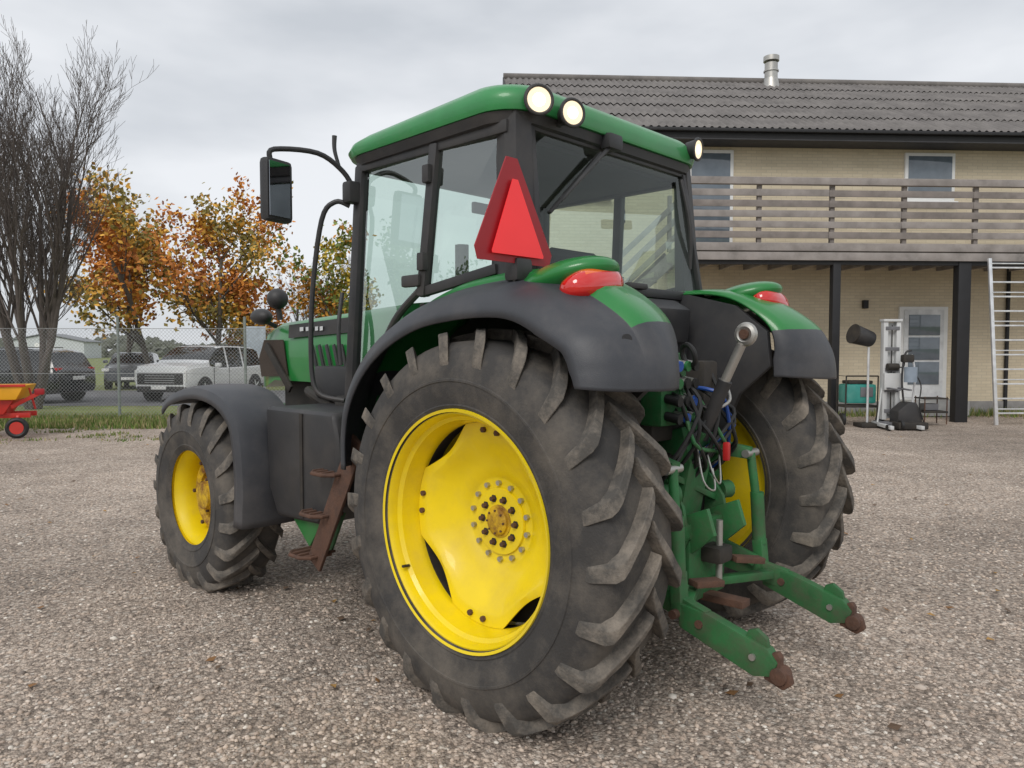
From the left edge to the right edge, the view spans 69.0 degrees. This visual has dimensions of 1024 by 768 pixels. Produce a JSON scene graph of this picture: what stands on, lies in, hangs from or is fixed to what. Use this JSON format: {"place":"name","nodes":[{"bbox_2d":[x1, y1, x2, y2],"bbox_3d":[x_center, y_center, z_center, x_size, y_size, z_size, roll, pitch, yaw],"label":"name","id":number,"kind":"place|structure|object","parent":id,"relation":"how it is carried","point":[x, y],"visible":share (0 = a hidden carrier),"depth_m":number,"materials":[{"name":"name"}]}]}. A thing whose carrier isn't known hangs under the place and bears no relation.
{"place":"outdoors","nodes":[
{"label":"outdoors","id":0,"kind":"place"},
{"bbox_2d":[1,334,103,357],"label":"farm shed","id":1,"kind":"structure","parent":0,"point":[68,344],"depth_m":146.08,"materials":[{"name":"white paint"}]},
{"bbox_2d":[15,357,284,416],"bbox_3d":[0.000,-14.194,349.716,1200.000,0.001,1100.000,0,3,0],"label":"ground","id":2,"kind":"structure","parent":0,"point":[97,365],"depth_m":20.79,"materials":[{"name":"green plant"}]},
{"bbox_2d":[0,14,155,409],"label":"bare tree","id":3,"kind":"object","parent":2,"relation":"on","point":[49,302],"visible":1,"depth_m":19.35,"materials":[{"name":"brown plant"}]},
{"bbox_2d":[0,411,176,428],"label":"grass","id":4,"kind":"structure","parent":2,"relation":"on","point":[79,421],"depth_m":15.74,"materials":[{"name":"green plant"}]},
{"bbox_2d":[29,213,187,386],"bbox_3d":[-16.171,-3.728,31.980,6.992,7.747,4.755,1,3,24],"label":"autumn tree","id":5,"kind":"object","parent":2,"relation":"on","point":[98,256],"visible":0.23,"depth_m":31.57,"materials":[{"name":"orange plant"}]},
{"bbox_2d":[45,162,175,363],"bbox_3d":[-15.600,-4.170,29.199,4.683,8.870,6.654,-2,3,-36],"label":"autumn tree","id":6,"kind":"object","parent":2,"relation":"on","point":[121,226],"visible":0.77,"depth_m":28.69,"materials":[{"name":"orange plant"}]},
{"bbox_2d":[0,333,240,357],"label":"distant trees","id":7,"kind":"object","parent":2,"relation":"on","point":[150,345],"visible":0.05,"depth_m":165.49,"materials":[{"name":"plant"}]},
{"bbox_2d":[102,352,158,389],"bbox_3d":[-16.193,-0.599,31.985,2.200,1.575,4.406,-1,3,-20],"label":"parked car","id":8,"kind":"object","parent":2,"relation":"on","point":[124,367],"visible":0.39,"depth_m":30.65,"materials":[{"name":"metal"}]},
{"bbox_2d":[0,317,284,417],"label":"chain link fence","id":9,"kind":"object","parent":2,"relation":"on","point":[118,366],"visible":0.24,"depth_m":17.00,"materials":[{"name":"metal"}]},
{"bbox_2d":[120,168,295,344],"bbox_3d":[-12.900,-4.517,30.248,5.923,9.481,7.881,1,3,24],"label":"autumn tree","id":10,"kind":"object","parent":2,"relation":"on","point":[214,232],"visible":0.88,"depth_m":31.22,"materials":[{"name":"orange plant"}]},
{"bbox_2d":[179,264,297,385],"bbox_3d":[-11.970,-2.512,32.485,4.874,5.267,4.763,0,3,0],"label":"autumn tree","id":11,"kind":"object","parent":2,"relation":"on","point":[239,309],"visible":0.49,"depth_m":31.61,"materials":[{"name":"orange plant"}]},
{"bbox_2d":[256,218,383,318],"bbox_3d":[-7.069,-3.057,29.291,5.118,6.648,3.900,0,3,0],"label":"autumn tree","id":12,"kind":"object","parent":2,"relation":"on","point":[327,305],"visible":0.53,"depth_m":28.81,"materials":[{"name":"orange plant"}]},
{"bbox_2d":[634,253,665,282],"bbox_3d":[1.648,-1.081,16.891,3.976,3.786,0.053,0,3,-3],"label":"stair stringer","id":13,"kind":"object","parent":2,"relation":"on","point":[656,262],"visible":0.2,"depth_m":16.88,"materials":[{"name":"grey wood"}]},
{"bbox_2d":[622,218,673,274],"bbox_3d":[1.695,-1.790,15.960,3.879,3.684,0.030,0,3,-3],"label":"stair rail","id":14,"kind":"object","parent":13,"relation":"attached to","point":[647,246],"depth_m":15.96,"materials":[{"name":"grey wood"}]},
{"bbox_2d":[623,202,673,256],"bbox_3d":[1.695,-2.140,15.944,3.879,3.684,0.030,0,3,-3],"label":"stair rail","id":15,"kind":"object","parent":13,"relation":"on","point":[648,230],"depth_m":15.94,"materials":[{"name":"grey wood"}]},
{"bbox_2d":[624,235,673,283],"bbox_3d":[1.695,-1.441,15.976,3.879,3.684,0.030,0,3,-3],"label":"stair stringer","id":16,"kind":"object","parent":13,"relation":"attached to","point":[651,259],"depth_m":15.97,"materials":[{"name":"grey wood"}]},
{"bbox_2d":[638,248,674,287],"bbox_3d":[1.693,-1.043,16.043,3.976,3.786,0.050,0,3,-3],"label":"stair stringer","id":17,"kind":"object","parent":2,"relation":"on","point":[660,269],"visible":0.2,"depth_m":16.03,"materials":[{"name":"grey wood"}]},
{"bbox_2d":[549,147,1023,401],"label":"wall","id":18,"kind":"structure","parent":2,"relation":"on","point":[884,291],"depth_m":18.11,"materials":[{"name":"beige concrete"}]},
{"bbox_2d":[690,150,733,241],"bbox_3d":[4.745,-4.288,17.849,1.100,2.600,0.100,0,3,-3],"label":"balcony door frame","id":19,"kind":"object","parent":18,"relation":"attached to","point":[731,168],"visible":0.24,"depth_m":17.78,"materials":[{"name":"white wood"}]},
{"bbox_2d":[691,153,730,241],"bbox_3d":[4.747,-4.287,17.816,0.940,2.440,0.050,0,3,-3],"label":"balcony door pane","id":20,"kind":"object","parent":19,"relation":"attached to","point":[712,164],"visible":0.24,"depth_m":17.77,"materials":[{"name":"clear glass"}]},
{"bbox_2d":[504,77,1023,131],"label":"roof","id":21,"kind":"structure","parent":18,"relation":"on","point":[677,103],"depth_m":19.90,"materials":[{"name":"grey tile"}]},
{"bbox_2d":[503,73,1023,87],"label":"ridge cap","id":22,"kind":"object","parent":21,"relation":"attached to","point":[714,79],"visible":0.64,"depth_m":22.68,"materials":[{"name":"grey tile"}]},
{"bbox_2d":[764,61,777,97],"bbox_3d":[7.799,-9.089,22.416,0.380,1.100,0.380,0,3,-3],"label":"chimney pipe","id":23,"kind":"object","parent":21,"relation":"on","point":[771,64],"visible":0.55,"depth_m":22.24,"materials":[{"name":"silver metal"}]},
{"bbox_2d":[763,68,778,72],"bbox_3d":[7.799,-9.409,22.401,0.440,0.040,0.440,0,3,-3],"label":"chimney collar","id":24,"kind":"object","parent":23,"relation":"attached to","point":[764,71],"visible":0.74,"depth_m":22.23,"materials":[{"name":"silver metal"}]},
{"bbox_2d":[763,76,779,89],"bbox_3d":[7.799,-8.964,22.421,0.600,0.450,0.600,0,3,-3],"label":"chimney base","id":25,"kind":"object","parent":21,"relation":"on","point":[773,81],"visible":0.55,"depth_m":22.21,"materials":[{"name":"silver metal"}]},
{"bbox_2d":[763,54,778,63],"bbox_3d":[7.799,-9.768,22.385,0.460,0.140,0.460,0,3,-3],"label":"chimney cap","id":26,"kind":"object","parent":25,"relation":"on","point":[772,57],"visible":0.84,"depth_m":22.23,"materials":[{"name":"metal"}]},
{"bbox_2d":[670,137,1023,150],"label":"soffit","id":27,"kind":"structure","parent":18,"relation":"attached to","point":[860,144],"depth_m":17.60,"materials":[{"name":"black wood"}]},
{"bbox_2d":[655,131,1023,141],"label":"fascia","id":28,"kind":"structure","parent":27,"relation":"attached to","point":[841,136],"depth_m":17.29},
{"bbox_2d":[641,126,1023,136],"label":"gutter","id":29,"kind":"object","parent":28,"relation":"attached to","point":[834,131],"visible":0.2,"depth_m":17.17,"materials":[{"name":"black metal"}]},
{"bbox_2d":[862,300,868,308],"bbox_3d":[8.593,-1.937,18.099,0.120,0.200,0.100,0,3,-3],"label":"wall lamp","id":30,"kind":"object","parent":18,"relation":"attached to","point":[865,304],"visible":1,"depth_m":18.05,"materials":[{"name":"black metal"}]},
{"bbox_2d":[898,307,947,398],"bbox_3d":[10.068,-0.744,18.285,1.220,2.300,0.100,0,3,-3],"label":"door frame","id":31,"kind":"object","parent":18,"relation":"attached to","point":[901,312],"visible":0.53,"depth_m":18.22,"materials":[{"name":"white wood"}]},
{"bbox_2d":[907,362,938,383],"bbox_3d":[10.072,-0.266,18.227,0.780,0.550,0.030,0,3,-3],"label":"door pane","id":32,"kind":"object","parent":31,"relation":"attached to","point":[928,373],"visible":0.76,"depth_m":18.22,"materials":[{"name":"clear glass"}]},
{"bbox_2d":[903,310,943,397],"bbox_3d":[10.071,-0.742,18.231,1.000,2.150,0.040,0,3,-3],"label":"door leaf","id":33,"kind":"object","parent":31,"relation":"in","point":[931,390],"visible":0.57,"depth_m":18.22,"materials":[{"name":"white wood"}]},
{"bbox_2d":[908,337,939,359],"bbox_3d":[10.072,-0.865,18.200,0.780,0.550,0.030,0,3,-3],"label":"door pane","id":34,"kind":"object","parent":31,"relation":"attached to","point":[924,348],"visible":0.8,"depth_m":18.19,"materials":[{"name":"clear glass"}]},
{"bbox_2d":[909,315,940,334],"bbox_3d":[10.072,-1.440,18.174,0.780,0.500,0.030,0,3,-3],"label":"door pane","id":35,"kind":"object","parent":31,"relation":"attached to","point":[924,324],"visible":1,"depth_m":18.16,"materials":[{"name":"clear glass"}]},
{"bbox_2d":[904,153,955,200],"bbox_3d":[10.138,-5.020,18.099,1.250,1.160,0.100,0,3,-3],"label":"window frame","id":36,"kind":"object","parent":18,"relation":"attached to","point":[906,161],"visible":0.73,"depth_m":18.05,"materials":[{"name":"white paint"}]},
{"bbox_2d":[908,156,952,190],"bbox_3d":[10.139,-5.019,18.066,1.090,1.000,0.050,0,3,-3],"label":"window pane","id":37,"kind":"object","parent":36,"relation":"attached to","point":[930,167],"visible":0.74,"depth_m":18.03,"materials":[{"name":"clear glass"}]},
{"bbox_2d":[907,201,957,201],"bbox_3d":[10.140,-4.409,18.079,1.350,0.050,0.160,0,3,-3],"label":"window sill","id":38,"kind":"structure","parent":18,"relation":"attached to","point":[932,201],"depth_m":18.00,"materials":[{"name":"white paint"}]},
{"bbox_2d":[1003,269,1010,411],"bbox_3d":[12.188,-1.046,18.328,0.090,3.600,0.090,0,3,-3],"label":"downpipe","id":39,"kind":"object","parent":18,"relation":"attached to","point":[1006,358],"visible":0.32,"depth_m":18.30,"materials":[{"name":"metal"}]},
{"bbox_2d":[826,401,1023,413],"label":"plinth","id":40,"kind":"structure","parent":2,"relation":"on","point":[984,405],"depth_m":18.37,"materials":[{"name":"concrete"}]},
{"bbox_2d":[19,390,284,405],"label":"road","id":41,"kind":"structure","parent":0,"point":[101,399],"depth_m":24.06,"materials":[{"name":"grey asphalt"}]},
{"bbox_2d":[0,347,95,399],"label":"parked suv","id":42,"kind":"object","parent":41,"relation":"on","point":[64,380],"visible":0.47,"depth_m":22.31,"materials":[{"name":"black metal"}]},
{"bbox_2d":[134,345,263,400],"bbox_3d":[-10.255,-0.399,24.884,2.260,1.815,4.814,1,3,11],"label":"parked suv","id":43,"kind":"object","parent":41,"relation":"on","point":[192,367],"visible":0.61,"depth_m":23.75,"materials":[{"name":"white metal"}]},
{"bbox_2d":[246,326,265,387],"bbox_3d":[-9.803,-0.956,28.516,0.750,2.500,0.120,0,3,-6],"label":"info board","id":44,"kind":"object","parent":41,"relation":"on","point":[252,338],"visible":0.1,"depth_m":28.42,"materials":[{"name":"metal"}]},
{"bbox_2d":[267,240,350,320],"bbox_3d":[-9.831,-4.005,39.713,4.008,7.632,5.940,1,3,28],"label":"tree","id":45,"kind":"object","parent":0,"point":[296,317],"visible":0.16,"depth_m":38.75,"materials":[{"name":"plant"}]},
{"bbox_2d":[0,414,1023,767],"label":"gravel yard","id":46,"kind":"structure","parent":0,"point":[984,446],"depth_m":3.99,"materials":[{"name":"grey gravel"}]},
{"bbox_2d":[0,384,44,437],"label":"seed spreader","id":47,"kind":"object","parent":46,"relation":"on","point":[12,396],"visible":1,"depth_m":13.37,"materials":[{"name":"metal"}]},
{"bbox_2d":[0,425,158,443],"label":"weed tufts","id":48,"kind":"object","parent":46,"relation":"on","point":[103,434],"visible":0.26,"depth_m":13.77,"materials":[{"name":"green plant"}]},
{"bbox_2d":[153,83,865,736],"bbox_3d":[-0.302,-0.014,4.642,4.511,2.864,2.456,2,4,44],"label":"tractor","id":49,"kind":"object","parent":46,"relation":"on","point":[553,481],"visible":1,"depth_m":3.47,"materials":[{"name":"rubber"}]},
{"bbox_2d":[4,436,1023,729],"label":"fallen leaves","id":50,"kind":"object","parent":46,"relation":"on","point":[892,726],"visible":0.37,"depth_m":3.78,"materials":[{"name":"brown plant"}]},
{"bbox_2d":[827,261,840,413],"bbox_3d":[7.021,-0.901,16.229,0.170,3.500,0.170,0,3,-3],"label":"deck post","id":51,"kind":"object","parent":46,"relation":"on","point":[834,304],"visible":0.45,"depth_m":16.14,"materials":[{"name":"black wood"}]},
{"bbox_2d":[836,375,881,424],"bbox_3d":[7.244,0.336,15.583,0.840,1.045,0.564,0,3,0],"label":"generator","id":52,"kind":"object","parent":46,"relation":"on","point":[852,391],"visible":0.83,"depth_m":15.42,"materials":[{"name":"metal"}]},
{"bbox_2d":[696,242,1023,252],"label":"deck fascia","id":53,"kind":"structure","parent":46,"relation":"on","point":[768,246],"depth_m":16.01,"materials":[{"name":"grey wood"}]},
{"bbox_2d":[697,250,1023,253],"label":"deck floor","id":54,"kind":"structure","parent":53,"relation":"on","point":[860,251],"depth_m":16.09,"materials":[{"name":"grey wood"}]},
{"bbox_2d":[756,185,761,241],"bbox_3d":[5.296,-3.642,15.965,0.090,1.500,0.090,0,3,-3],"label":"rail post","id":55,"kind":"object","parent":54,"relation":"on","point":[758,208],"visible":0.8,"depth_m":15.93,"materials":[{"name":"grey wood"}]},
{"bbox_2d":[692,188,828,195],"bbox_3d":[5.199,-4.086,15.869,3.192,0.146,0.032,0,3,-3],"label":"rail board","id":56,"kind":"object","parent":55,"relation":"attached to","point":[759,192],"visible":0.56,"depth_m":15.86,"materials":[{"name":"grey wood"}]},
{"bbox_2d":[693,199,828,206],"bbox_3d":[5.200,-3.857,15.880,3.192,0.141,0.032,0,3,-3],"label":"rail board","id":57,"kind":"object","parent":55,"relation":"attached to","point":[763,203],"visible":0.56,"depth_m":15.88,"materials":[{"name":"grey wood"}]},
{"bbox_2d":[695,231,827,237],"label":"rail board","id":58,"kind":"object","parent":55,"relation":"attached to","point":[757,234],"visible":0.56,"depth_m":15.90,"materials":[{"name":"grey wood"}]},
{"bbox_2d":[694,210,900,217],"bbox_3d":[5.998,-3.644,15.931,4.792,0.146,0.035,0,3,-3],"label":"rail board","id":59,"kind":"object","parent":55,"relation":"attached to","point":[801,213],"visible":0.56,"depth_m":15.92,"materials":[{"name":"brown wood"}]},
{"bbox_2d":[694,220,900,228],"bbox_3d":[5.998,-3.417,15.942,4.792,0.146,0.035,0,3,-3],"label":"rail board","id":60,"kind":"object","parent":55,"relation":"attached to","point":[797,224],"visible":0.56,"depth_m":15.93,"materials":[{"name":"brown wood"}]},
{"bbox_2d":[691,176,1023,187],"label":"rail cap","id":61,"kind":"object","parent":55,"relation":"attached to","point":[819,181],"visible":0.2,"depth_m":15.92,"materials":[{"name":"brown wood"}]},
{"bbox_2d":[828,186,834,242],"bbox_3d":[6.894,-3.646,16.048,0.090,1.500,0.090,0,3,-3],"label":"rail post","id":62,"kind":"object","parent":54,"relation":"on","point":[830,218],"visible":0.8,"depth_m":16.01,"materials":[{"name":"grey wood"}]},
{"bbox_2d":[900,186,907,243],"bbox_3d":[8.491,-3.650,16.132,0.090,1.500,0.090,0,3,-3],"label":"rail post","id":63,"kind":"object","parent":54,"relation":"on","point":[903,188],"visible":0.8,"depth_m":16.10,"materials":[{"name":"grey wood"}]},
{"bbox_2d":[828,232,972,239],"bbox_3d":[8.395,-3.200,16.077,3.192,0.141,0.032,0,3,-3],"label":"rail board","id":64,"kind":"object","parent":63,"relation":"attached to","point":[893,235],"visible":1,"depth_m":16.06,"materials":[{"name":"grey wood"}]},
{"bbox_2d":[829,201,972,208],"bbox_3d":[8.395,-3.862,16.047,3.192,0.144,0.034,0,3,-3],"label":"rail board","id":65,"kind":"object","parent":63,"relation":"attached to","point":[900,204],"visible":1,"depth_m":16.03,"materials":[{"name":"grey wood"}]},
{"bbox_2d":[829,190,973,197],"bbox_3d":[8.395,-4.088,16.037,3.192,0.143,0.032,0,3,-3],"label":"rail board","id":66,"kind":"object","parent":63,"relation":"attached to","point":[900,194],"visible":1,"depth_m":16.02,"materials":[{"name":"grey wood"}]},
{"bbox_2d":[901,222,1023,228],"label":"rail board","id":67,"kind":"object","parent":63,"relation":"attached to","point":[945,225],"visible":1,"depth_m":16.12,"materials":[{"name":"grey wood"}]},
{"bbox_2d":[971,187,978,243],"bbox_3d":[10.089,-3.654,16.216,0.090,1.500,0.090,0,3,-3],"label":"rail post","id":68,"kind":"object","parent":54,"relation":"on","point":[975,241],"visible":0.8,"depth_m":16.19,"materials":[{"name":"grey wood"}]},
{"bbox_2d":[901,212,1023,219],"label":"rail board","id":69,"kind":"object","parent":68,"relation":"attached to","point":[952,215],"visible":1,"depth_m":16.11,"materials":[{"name":"grey wood"}]},
{"bbox_2d":[973,202,1023,209],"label":"rail board","id":70,"kind":"object","parent":68,"relation":"attached to","point":[987,205],"visible":1,"depth_m":16.14,"materials":[{"name":"grey wood"}]},
{"bbox_3d":[11.687,-3.657,16.299,0.090,1.500,0.090,0,3,-3],"label":"rail post","id":71,"kind":"object","parent":54,"relation":"on","visible":0},
{"bbox_2d":[972,233,1023,239],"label":"rail board","id":72,"kind":"object","parent":71,"relation":"attached to","point":[1006,236],"visible":1,"depth_m":16.18,"materials":[{"name":"grey wood"}]},
{"bbox_2d":[973,192,1023,198],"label":"rail board","id":73,"kind":"object","parent":71,"relation":"attached to","point":[998,195],"visible":1,"depth_m":16.14,"materials":[{"name":"grey wood"}]},
{"bbox_2d":[698,260,1023,265],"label":"deck beam","id":74,"kind":"structure","parent":53,"relation":"attached to","point":[828,262],"depth_m":16.09,"materials":[{"name":"grey wood"}]},
{"bbox_2d":[719,265,734,269],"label":"deck joist","id":75,"kind":"object","parent":74,"relation":"on","point":[721,267],"visible":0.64,"depth_m":17.54,"materials":[{"name":"brown wood"}]},
{"bbox_2d":[743,265,760,269],"bbox_3d":[5.645,-2.787,16.974,0.060,0.170,1.900,0,3,-3],"label":"deck joist","id":76,"kind":"object","parent":74,"relation":"on","point":[745,267],"visible":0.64,"depth_m":17.57,"materials":[{"name":"brown wood"}]},
{"bbox_2d":[768,265,786,269],"bbox_3d":[6.245,-2.788,17.005,0.060,0.170,1.900,0,3,-3],"label":"deck joist","id":77,"kind":"object","parent":74,"relation":"on","point":[771,267],"visible":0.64,"depth_m":17.59,"materials":[{"name":"brown wood"}]},
{"bbox_2d":[792,265,813,269],"bbox_3d":[6.844,-2.790,17.037,0.060,0.170,1.900,0,3,-3],"label":"deck joist","id":78,"kind":"object","parent":74,"relation":"on","point":[795,267],"visible":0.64,"depth_m":17.59,"materials":[{"name":"brown wood"}]},
{"bbox_2d":[816,265,829,269],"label":"deck joist","id":79,"kind":"object","parent":74,"relation":"on","point":[820,267],"visible":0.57,"depth_m":17.74,"materials":[{"name":"brown wood"}]},
{"bbox_2d":[841,265,863,270],"bbox_3d":[8.042,-2.793,17.099,0.060,0.170,1.900,0,3,-3],"label":"deck joist","id":80,"kind":"object","parent":74,"relation":"on","point":[845,267],"visible":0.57,"depth_m":17.66,"materials":[{"name":"brown wood"}]},
{"bbox_2d":[864,266,887,270],"bbox_3d":[8.641,-2.794,17.131,0.060,0.170,1.900,0,3,-3],"label":"deck joist","id":81,"kind":"object","parent":74,"relation":"on","point":[866,268],"visible":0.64,"depth_m":17.76,"materials":[{"name":"brown wood"}]},
{"bbox_2d":[888,266,913,270],"bbox_3d":[9.241,-2.796,17.162,0.060,0.170,1.900,0,3,-3],"label":"deck joist","id":82,"kind":"object","parent":74,"relation":"on","point":[891,268],"visible":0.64,"depth_m":17.77,"materials":[{"name":"brown wood"}]},
{"bbox_2d":[912,266,939,270],"bbox_3d":[9.840,-2.797,17.194,0.060,0.170,1.900,0,3,-3],"label":"deck joist","id":83,"kind":"object","parent":74,"relation":"attached to","point":[915,268],"visible":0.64,"depth_m":17.81,"materials":[{"name":"brown wood"}]},
{"bbox_2d":[936,266,952,270],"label":"deck joist","id":84,"kind":"object","parent":74,"relation":"on","point":[940,268],"visible":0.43,"depth_m":17.89,"materials":[{"name":"brown wood"}]},
{"bbox_2d":[971,266,987,269],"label":"deck joist","id":85,"kind":"object","parent":74,"relation":"on","point":[976,267],"visible":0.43,"depth_m":17.58,"materials":[{"name":"brown wood"}]},
{"bbox_2d":[984,266,1017,270],"bbox_3d":[11.637,-2.801,17.288,0.061,0.170,1.900,0,3,-3],"label":"deck joist","id":86,"kind":"object","parent":74,"relation":"on","point":[986,269],"visible":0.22,"depth_m":17.81,"materials":[{"name":"brown wood"}]},
{"bbox_2d":[697,251,1023,261],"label":"deck fascia","id":87,"kind":"structure","parent":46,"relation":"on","point":[829,256],"depth_m":16.02,"materials":[{"name":"grey wood"}]},
{"bbox_2d":[846,324,880,427],"bbox_3d":[7.212,-0.174,15.281,0.621,2.113,0.453,0,3,0],"label":"outdoor heater","id":88,"kind":"object","parent":46,"relation":"on","point":[857,334],"visible":0.97,"depth_m":15.19,"materials":[{"name":"metal"}]},
{"bbox_2d":[871,319,924,430],"bbox_3d":[7.711,-0.200,14.931,0.669,2.215,0.956,0,3,0],"label":"material lift","id":89,"kind":"object","parent":46,"relation":"on","point":[890,389],"visible":0.84,"depth_m":15.12,"materials":[{"name":"grey paint"}]},
{"bbox_2d":[889,350,928,430],"bbox_3d":[7.912,0.113,14.835,0.600,1.599,0.530,0,3,0],"label":"floor scrubber","id":90,"kind":"object","parent":46,"relation":"on","point":[905,415],"visible":0.97,"depth_m":14.76,"materials":[{"name":"black plastic"}]},
{"bbox_2d":[838,406,1023,418],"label":"weeds","id":91,"kind":"object","parent":46,"relation":"on","point":[989,413],"visible":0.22,"depth_m":17.90,"materials":[{"name":"green plant"}]},
{"bbox_2d":[914,396,948,424],"bbox_3d":[8.803,0.547,15.641,0.500,0.580,0.400,0,3,0],"label":"tool cart","id":92,"kind":"object","parent":46,"relation":"on","point":[925,407],"visible":0.76,"depth_m":15.53,"materials":[{"name":"metal"}]},
{"bbox_2d":[900,399,969,415],"bbox_3d":[10.088,0.572,17.960,1.500,0.360,0.700,0,3,-3],"label":"door step","id":93,"kind":"object","parent":46,"relation":"on","point":[941,404],"depth_m":17.62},
{"bbox_2d":[949,262,971,421],"bbox_3d":[9.867,-0.908,16.378,0.280,3.500,0.200,0,3,-3],"label":"support post","id":94,"kind":"object","parent":46,"relation":"on","point":[961,304],"visible":0.91,"depth_m":16.30,"materials":[{"name":"black wood"}]},
{"bbox_2d":[987,258,1023,424],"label":"ladder","id":95,"kind":"object","parent":46,"relation":"on","point":[993,340],"visible":1,"depth_m":15.84,"materials":[{"name":"metal"}]},
{"bbox_2d":[0,0,1023,350],"label":"sky","id":96,"kind":"structure","parent":0,"point":[232,81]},
{"bbox_2d":[667,195,671,251],"bbox_3d":[3.390,-3.445,16.024,0.080,1.200,0.080,0,3,-3],"label":"stair post","id":97,"kind":"object","parent":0,"point":[669,218],"visible":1,"depth_m":15.99,"materials":[{"name":"grey wood"}]}
]}

